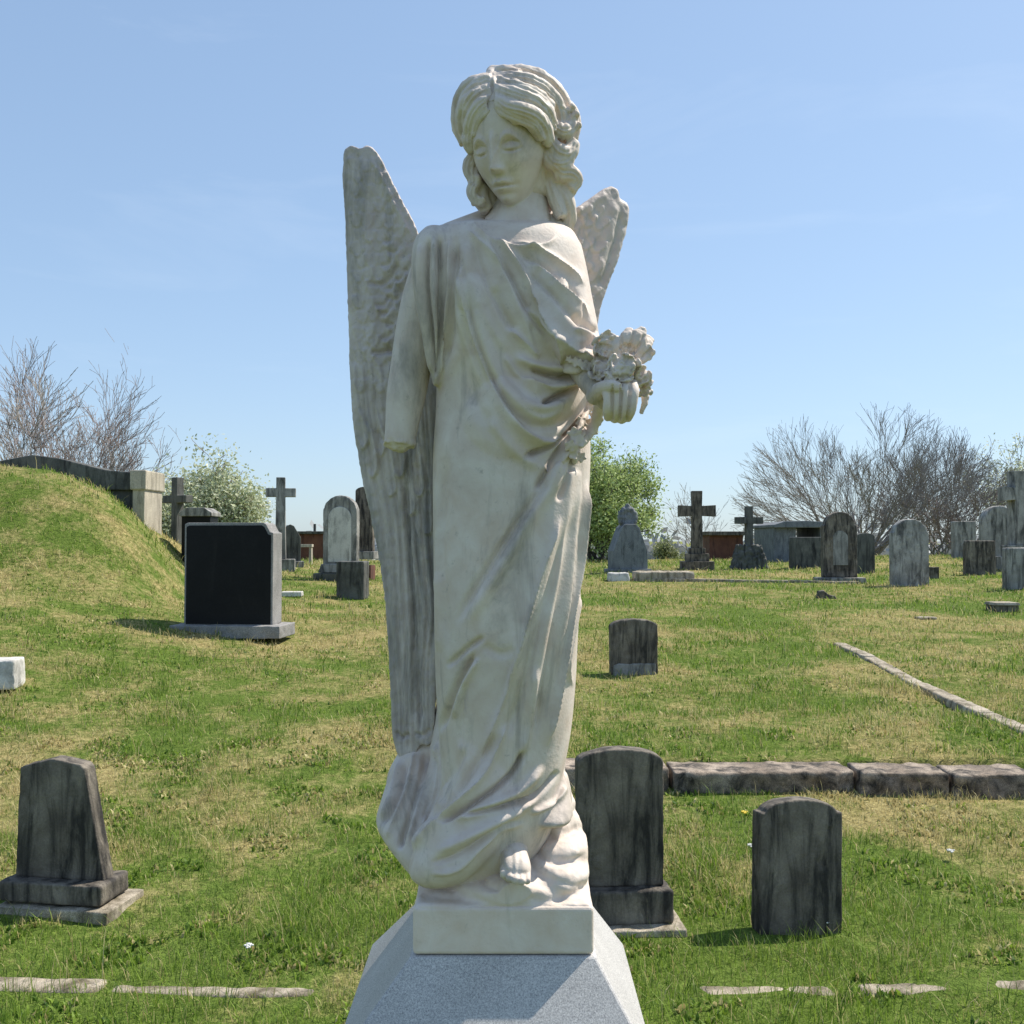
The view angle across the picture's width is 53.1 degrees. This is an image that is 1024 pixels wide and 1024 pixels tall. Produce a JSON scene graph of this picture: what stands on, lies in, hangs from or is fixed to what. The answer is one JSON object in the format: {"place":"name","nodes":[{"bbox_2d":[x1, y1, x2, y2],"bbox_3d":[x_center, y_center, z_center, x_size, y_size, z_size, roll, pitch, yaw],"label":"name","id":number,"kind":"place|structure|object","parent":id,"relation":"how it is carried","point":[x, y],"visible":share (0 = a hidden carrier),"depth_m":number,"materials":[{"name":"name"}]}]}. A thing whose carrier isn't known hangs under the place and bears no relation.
{"place":"outdoors","nodes":[
{"label":"outdoors","id":0,"kind":"place"},
{"bbox_2d":[0,457,1023,1023],"bbox_3d":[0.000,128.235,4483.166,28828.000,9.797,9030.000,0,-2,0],"label":"ground","id":1,"kind":"structure","parent":0,"point":[82,524],"depth_m":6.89,"materials":[{"name":"green plant"}]},
{"bbox_2d":[0,657,25,689],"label":"marble block","id":2,"kind":"structure","parent":1,"relation":"on","point":[12,672],"depth_m":8.28,"materials":[{"name":"stone"}]},
{"bbox_2d":[0,977,107,992],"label":"grave kerb","id":3,"kind":"structure","parent":1,"relation":"on","point":[39,983],"depth_m":3.72,"materials":[{"name":"stone"}]},
{"bbox_2d":[0,755,143,924],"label":"gravestone","id":4,"kind":"object","parent":1,"relation":"on","point":[64,866],"visible":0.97,"depth_m":4.46,"materials":[{"name":"black stone"}]},
{"bbox_2d":[0,356,148,470],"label":"bare tree","id":5,"kind":"object","parent":1,"relation":"on","point":[43,404],"visible":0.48,"depth_m":31.25,"materials":[{"name":"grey plant"}]},
{"bbox_2d":[0,455,164,534],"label":"burial vault","id":6,"kind":"object","parent":1,"relation":"on","point":[139,492],"visible":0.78,"depth_m":15.87,"materials":[{"name":"grey stone"}]},
{"bbox_2d":[0,330,182,481],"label":"bare tree","id":7,"kind":"object","parent":1,"relation":"on","point":[105,460],"visible":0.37,"depth_m":32.67,"materials":[{"name":"brown plant"}]},
{"bbox_2d":[162,477,192,543],"bbox_3d":[-6.210,0.053,19.006,0.598,1.387,0.180,-1,-2,28],"label":"stone cross","id":8,"kind":"object","parent":1,"relation":"on","point":[177,498],"visible":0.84,"depth_m":18.94,"materials":[{"name":"grey stone"}]},
{"bbox_2d":[179,508,220,562],"bbox_3d":[-5.026,0.464,16.494,0.519,1.054,0.540,0,-2,0],"label":"gravestone","id":9,"kind":"object","parent":1,"relation":"on","point":[199,515],"visible":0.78,"depth_m":16.28,"materials":[{"name":"black stone"}]},
{"bbox_2d":[112,985,313,997],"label":"grave kerb","id":10,"kind":"structure","parent":1,"relation":"on","point":[269,992],"depth_m":3.66,"materials":[{"name":"stone"}]},
{"bbox_2d":[152,428,289,537],"bbox_3d":[-9.425,-0.154,30.102,4.973,4.546,4.691,1,-2,-32],"label":"blossom tree","id":11,"kind":"object","parent":1,"relation":"on","point":[231,504],"visible":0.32,"depth_m":29.59,"materials":[{"name":"white plant"}]},
{"bbox_2d":[169,523,294,638],"bbox_3d":[-3.110,0.757,11.443,1.242,1.271,0.613,0,-2,4],"label":"granite monument","id":12,"kind":"object","parent":1,"relation":"on","point":[233,581],"visible":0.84,"depth_m":11.27,"materials":[{"name":"black stone"}]},
{"bbox_2d":[244,943,253,956],"bbox_3d":[-1.025,1.710,3.978,0.036,0.066,0.040,1,-2,-33],"label":"dandelion","id":13,"kind":"object","parent":1,"relation":"on","point":[247,945],"visible":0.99,"depth_m":3.97,"materials":[{"name":"white plant"}]},
{"bbox_2d":[265,477,295,571],"bbox_3d":[-4.970,0.281,22.001,0.632,2.046,0.489,0,-2,-10],"label":"stone cross","id":14,"kind":"object","parent":1,"relation":"on","point":[280,492],"visible":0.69,"depth_m":21.90,"materials":[{"name":"grey stone"}]},
{"bbox_2d":[282,591,302,596],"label":"marble slab","id":15,"kind":"structure","parent":1,"relation":"on","point":[290,593],"depth_m":15.96,"materials":[{"name":"stone"}]},
{"bbox_2d":[286,524,303,567],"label":"gravestone","id":16,"kind":"object","parent":1,"relation":"on","point":[293,544],"visible":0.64,"depth_m":23.89,"materials":[{"name":"grey stone"}]},
{"bbox_2d":[301,544,313,564],"bbox_3d":[-5.272,1.109,25.979,0.433,0.580,0.220,0,-2,0],"label":"arched frame","id":17,"kind":"object","parent":1,"relation":"on","point":[310,546],"visible":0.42,"depth_m":25.89,"materials":[{"name":"beige stone"}]},
{"bbox_2d":[297,524,322,560],"bbox_3d":[-6.611,1.152,33.981,1.259,1.511,2.000,0,-2,0],"label":"brick vault","id":18,"kind":"object","parent":1,"relation":"on","point":[314,537],"visible":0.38,"depth_m":33.08,"materials":[{"name":"red brick"}]},
{"bbox_2d":[313,495,359,581],"bbox_3d":[-3.250,0.529,19.493,0.903,1.693,0.640,0,-2,7],"label":"gravestone","id":19,"kind":"object","parent":1,"relation":"on","point":[341,529],"visible":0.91,"depth_m":19.38,"materials":[{"name":"grey stone"}]},
{"bbox_2d":[336,561,368,599],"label":"gravestone","id":20,"kind":"object","parent":1,"relation":"on","point":[352,579],"visible":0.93,"depth_m":16.26,"materials":[{"name":"grey stone"}]},
{"bbox_2d":[355,487,378,579],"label":"gravestone","id":21,"kind":"object","parent":1,"relation":"on","point":[366,543],"visible":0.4,"depth_m":20.42,"materials":[{"name":"black stone"}]},
{"bbox_2d":[345,906,644,1023],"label":"granite pedestal","id":22,"kind":"object","parent":1,"relation":"on","point":[401,982],"visible":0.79,"depth_m":1.79,"materials":[{"name":"grey stone"}]},
{"bbox_2d":[342,64,655,953],"bbox_3d":[-0.052,-0.038,2.002,0.622,1.661,0.473,0,-2,0],"label":"angel statue","id":23,"kind":"object","parent":22,"relation":"on","point":[496,378],"visible":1,"depth_m":1.89,"materials":[{"name":"stone"}]},
{"bbox_2d":[607,572,629,581],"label":"marble slab","id":24,"kind":"structure","parent":1,"relation":"on","point":[615,576],"depth_m":21.03,"materials":[{"name":"stone"}]},
{"bbox_2d":[604,504,651,572],"bbox_3d":[2.839,0.643,25.152,1.025,1.704,0.600,0,-2,-14],"label":"gravestone","id":25,"kind":"object","parent":1,"relation":"on","point":[627,551],"visible":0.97,"depth_m":24.96,"materials":[{"name":"grey stone"}]},
{"bbox_2d":[587,431,671,560],"bbox_3d":[3.273,-0.281,35.892,5.100,5.694,4.966,1,-2,-37],"label":"leafy tree","id":26,"kind":"object","parent":1,"relation":"on","point":[614,489],"visible":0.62,"depth_m":34.91,"materials":[{"name":"green plant"}]},
{"bbox_2d":[575,746,686,938],"bbox_3d":[0.444,1.364,4.244,0.504,0.774,0.330,0,-2,-5],"label":"gravestone","id":27,"kind":"object","parent":1,"relation":"on","point":[619,791],"visible":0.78,"depth_m":4.20,"materials":[{"name":"black stone"}]},
{"bbox_2d":[286,518,978,559],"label":"distant wood","id":28,"kind":"object","parent":1,"relation":"on","point":[684,542],"visible":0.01,"depth_m":310.88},
{"bbox_2d":[609,618,657,675],"bbox_3d":[1.167,1.303,9.848,0.464,0.557,0.131,0,-2,-6],"label":"gravestone","id":29,"kind":"object","parent":1,"relation":"on","point":[633,644],"visible":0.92,"depth_m":9.79,"materials":[{"name":"black stone"}]},
{"bbox_2d":[632,570,694,580],"bbox_3d":[3.137,1.341,21.312,1.232,0.244,0.720,0,-2,0],"label":"ledger stone","id":30,"kind":"object","parent":1,"relation":"on","point":[640,575],"visible":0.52,"depth_m":20.97,"materials":[{"name":"stone"}]},
{"bbox_2d":[651,532,684,558],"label":"leafy tree","id":31,"kind":"object","parent":1,"relation":"on","point":[663,550],"visible":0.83,"depth_m":59.53,"materials":[{"name":"green plant"}]},
{"bbox_2d":[678,491,715,570],"bbox_3d":[4.859,0.496,26.937,0.973,2.095,0.678,0,-2,5],"label":"stone cross","id":32,"kind":"object","parent":1,"relation":"on","point":[696,556],"visible":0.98,"depth_m":26.78,"materials":[{"name":"black stone"}]},
{"bbox_2d":[655,483,758,552],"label":"bare tree","id":33,"kind":"object","parent":1,"relation":"on","point":[686,536],"visible":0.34,"depth_m":61.89,"materials":[{"name":"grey plant"}]},
{"bbox_2d":[703,531,744,559],"bbox_3d":[7.468,1.330,36.977,1.370,1.235,3.000,0,-2,0],"label":"brick vault","id":34,"kind":"object","parent":1,"relation":"on","point":[718,544],"visible":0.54,"depth_m":35.68,"materials":[{"name":"red brick"}]},
{"bbox_2d":[633,578,859,583],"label":"grave kerb","id":35,"kind":"structure","parent":1,"relation":"on","point":[729,580],"depth_m":20.71,"materials":[{"name":"stone"}]},
{"bbox_2d":[730,506,768,569],"bbox_3d":[6.430,0.741,27.831,1.015,1.794,0.636,0,-2,-4],"label":"stone cross","id":36,"kind":"object","parent":1,"relation":"on","point":[748,554],"visible":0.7,"depth_m":27.64,"materials":[{"name":"grey stone"}]},
{"bbox_2d":[700,986,832,995],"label":"grave kerb","id":37,"kind":"structure","parent":1,"relation":"on","point":[714,989],"depth_m":3.65,"materials":[{"name":"stone"}]},
{"bbox_2d":[753,521,822,561],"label":"mausoleum","id":38,"kind":"structure","parent":1,"relation":"on","point":[772,538],"depth_m":31.70,"materials":[{"name":"grey stone"}]},
{"bbox_2d":[565,758,1023,798],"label":"retaining kerb","id":39,"kind":"structure","parent":1,"relation":"on","point":[1001,781],"depth_m":6.21,"materials":[{"name":"stone"}]},
{"bbox_2d":[751,796,841,934],"bbox_3d":[1.189,1.487,4.276,0.374,0.576,0.090,3,-5,-12],"label":"gravestone","id":40,"kind":"object","parent":1,"relation":"on","point":[796,859],"visible":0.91,"depth_m":4.24,"materials":[{"name":"black stone"}]},
{"bbox_2d":[789,537,820,568],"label":"gravestone","id":41,"kind":"object","parent":1,"relation":"on","point":[804,552],"visible":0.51,"depth_m":27.19,"materials":[{"name":"grey stone"}]},
{"bbox_2d":[816,590,836,598],"bbox_3d":[5.233,1.381,17.047,0.334,0.163,0.147,0,-2,0],"label":"broken stone","id":42,"kind":"object","parent":1,"relation":"on","point":[823,594],"visible":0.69,"depth_m":16.98,"materials":[{"name":"black stone"}]},
{"bbox_2d":[812,512,866,583],"bbox_3d":[6.768,0.733,21.208,0.939,1.475,0.598,0,-2,-3],"label":"gravestone","id":43,"kind":"object","parent":1,"relation":"on","point":[838,531],"visible":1,"depth_m":21.11,"materials":[{"name":"black stone"}]},
{"bbox_2d":[728,404,1000,555],"bbox_3d":[13.655,-1.120,39.843,10.592,6.023,10.146,0,-2,0],"label":"bare tree","id":44,"kind":"object","parent":1,"relation":"on","point":[882,546],"visible":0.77,"depth_m":38.72,"materials":[{"name":"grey plant"}]},
{"bbox_2d":[857,533,874,573],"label":"gravestone","id":45,"kind":"object","parent":1,"relation":"on","point":[866,552],"visible":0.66,"depth_m":23.88,"materials":[{"name":"grey stone"}]},
{"bbox_2d":[889,519,928,585],"bbox_3d":[7.723,0.804,19.925,0.731,1.335,0.191,0,-2,-6],"label":"gravestone","id":46,"kind":"object","parent":1,"relation":"on","point":[909,552],"visible":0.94,"depth_m":19.84,"materials":[{"name":"grey stone"}]},
{"bbox_2d":[914,616,936,619],"bbox_3d":[5.775,1.479,14.302,0.253,0.050,0.191,0,-2,0],"label":"flat marker","id":47,"kind":"object","parent":1,"relation":"on","point":[927,617],"visible":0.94,"depth_m":14.21,"materials":[{"name":"stone"}]},
{"bbox_2d":[833,642,1023,733],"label":"grave kerb","id":48,"kind":"structure","parent":1,"relation":"on","point":[951,701],"depth_m":8.76,"materials":[{"name":"stone"}]},
{"bbox_2d":[929,567,938,578],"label":"gravestone","id":49,"kind":"object","parent":1,"relation":"on","point":[933,572],"visible":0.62,"depth_m":21.87,"materials":[{"name":"black stone"}]},
{"bbox_2d":[858,427,1014,554],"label":"bare tree","id":50,"kind":"object","parent":1,"relation":"on","point":[954,485],"visible":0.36,"depth_m":40.40,"materials":[{"name":"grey plant"}]},
{"bbox_2d":[858,980,1023,995],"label":"grave kerb","id":51,"kind":"structure","parent":1,"relation":"on","point":[915,987],"depth_m":3.72,"materials":[{"name":"stone"}]},
{"bbox_2d":[946,849,954,860],"bbox_3d":[2.181,1.712,5.099,0.036,0.066,0.040,1,-2,-33],"label":"dandelion","id":52,"kind":"object","parent":1,"relation":"on","point":[950,850],"visible":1,"depth_m":5.09,"materials":[{"name":"white plant"}]},
{"bbox_2d":[901,478,1006,550],"bbox_3d":[15.270,0.204,36.018,4.986,2.948,3.991,0,-2,-17],"label":"bare tree","id":53,"kind":"object","parent":1,"relation":"on","point":[939,526],"visible":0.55,"depth_m":35.61,"materials":[{"name":"brown plant"}]},
{"bbox_2d":[951,521,975,558],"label":"gravestone","id":54,"kind":"object","parent":1,"relation":"on","point":[962,532],"visible":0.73,"depth_m":30.87,"materials":[{"name":"grey stone"}]},
{"bbox_2d":[963,540,995,574],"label":"gravestone","id":55,"kind":"object","parent":1,"relation":"on","point":[979,558],"visible":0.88,"depth_m":22.81,"materials":[{"name":"black stone"}]},
{"bbox_2d":[960,433,1023,513],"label":"blossom tree","id":56,"kind":"object","parent":1,"relation":"on","point":[1019,464],"visible":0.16,"depth_m":41.92,"materials":[{"name":"grey plant"}]},
{"bbox_2d":[978,506,1007,555],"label":"gravestone","id":57,"kind":"object","parent":1,"relation":"on","point":[992,523],"visible":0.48,"depth_m":26.83,"materials":[{"name":"grey stone"}]},
{"bbox_2d":[984,601,1019,611],"bbox_3d":[7.279,1.414,15.207,0.389,0.157,0.334,0,-2,0],"label":"flat marker","id":58,"kind":"object","parent":1,"relation":"on","point":[1003,606],"visible":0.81,"depth_m":15.07,"materials":[{"name":"black stone"}]},
{"bbox_2d":[995,471,1023,570],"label":"stone cross","id":59,"kind":"object","parent":1,"relation":"on","point":[1012,493],"visible":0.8,"depth_m":24.35,"materials":[{"name":"grey stone"}]},
{"bbox_2d":[1002,547,1023,589],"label":"gravestone","id":60,"kind":"object","parent":1,"relation":"on","point":[1012,568],"visible":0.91,"depth_m":18.43,"materials":[{"name":"grey stone"}]},
{"bbox_2d":[0,0,1023,540],"label":"sky","id":61,"kind":"structure","parent":0,"point":[824,199],"materials":[{"name":"blue"}]}
]}

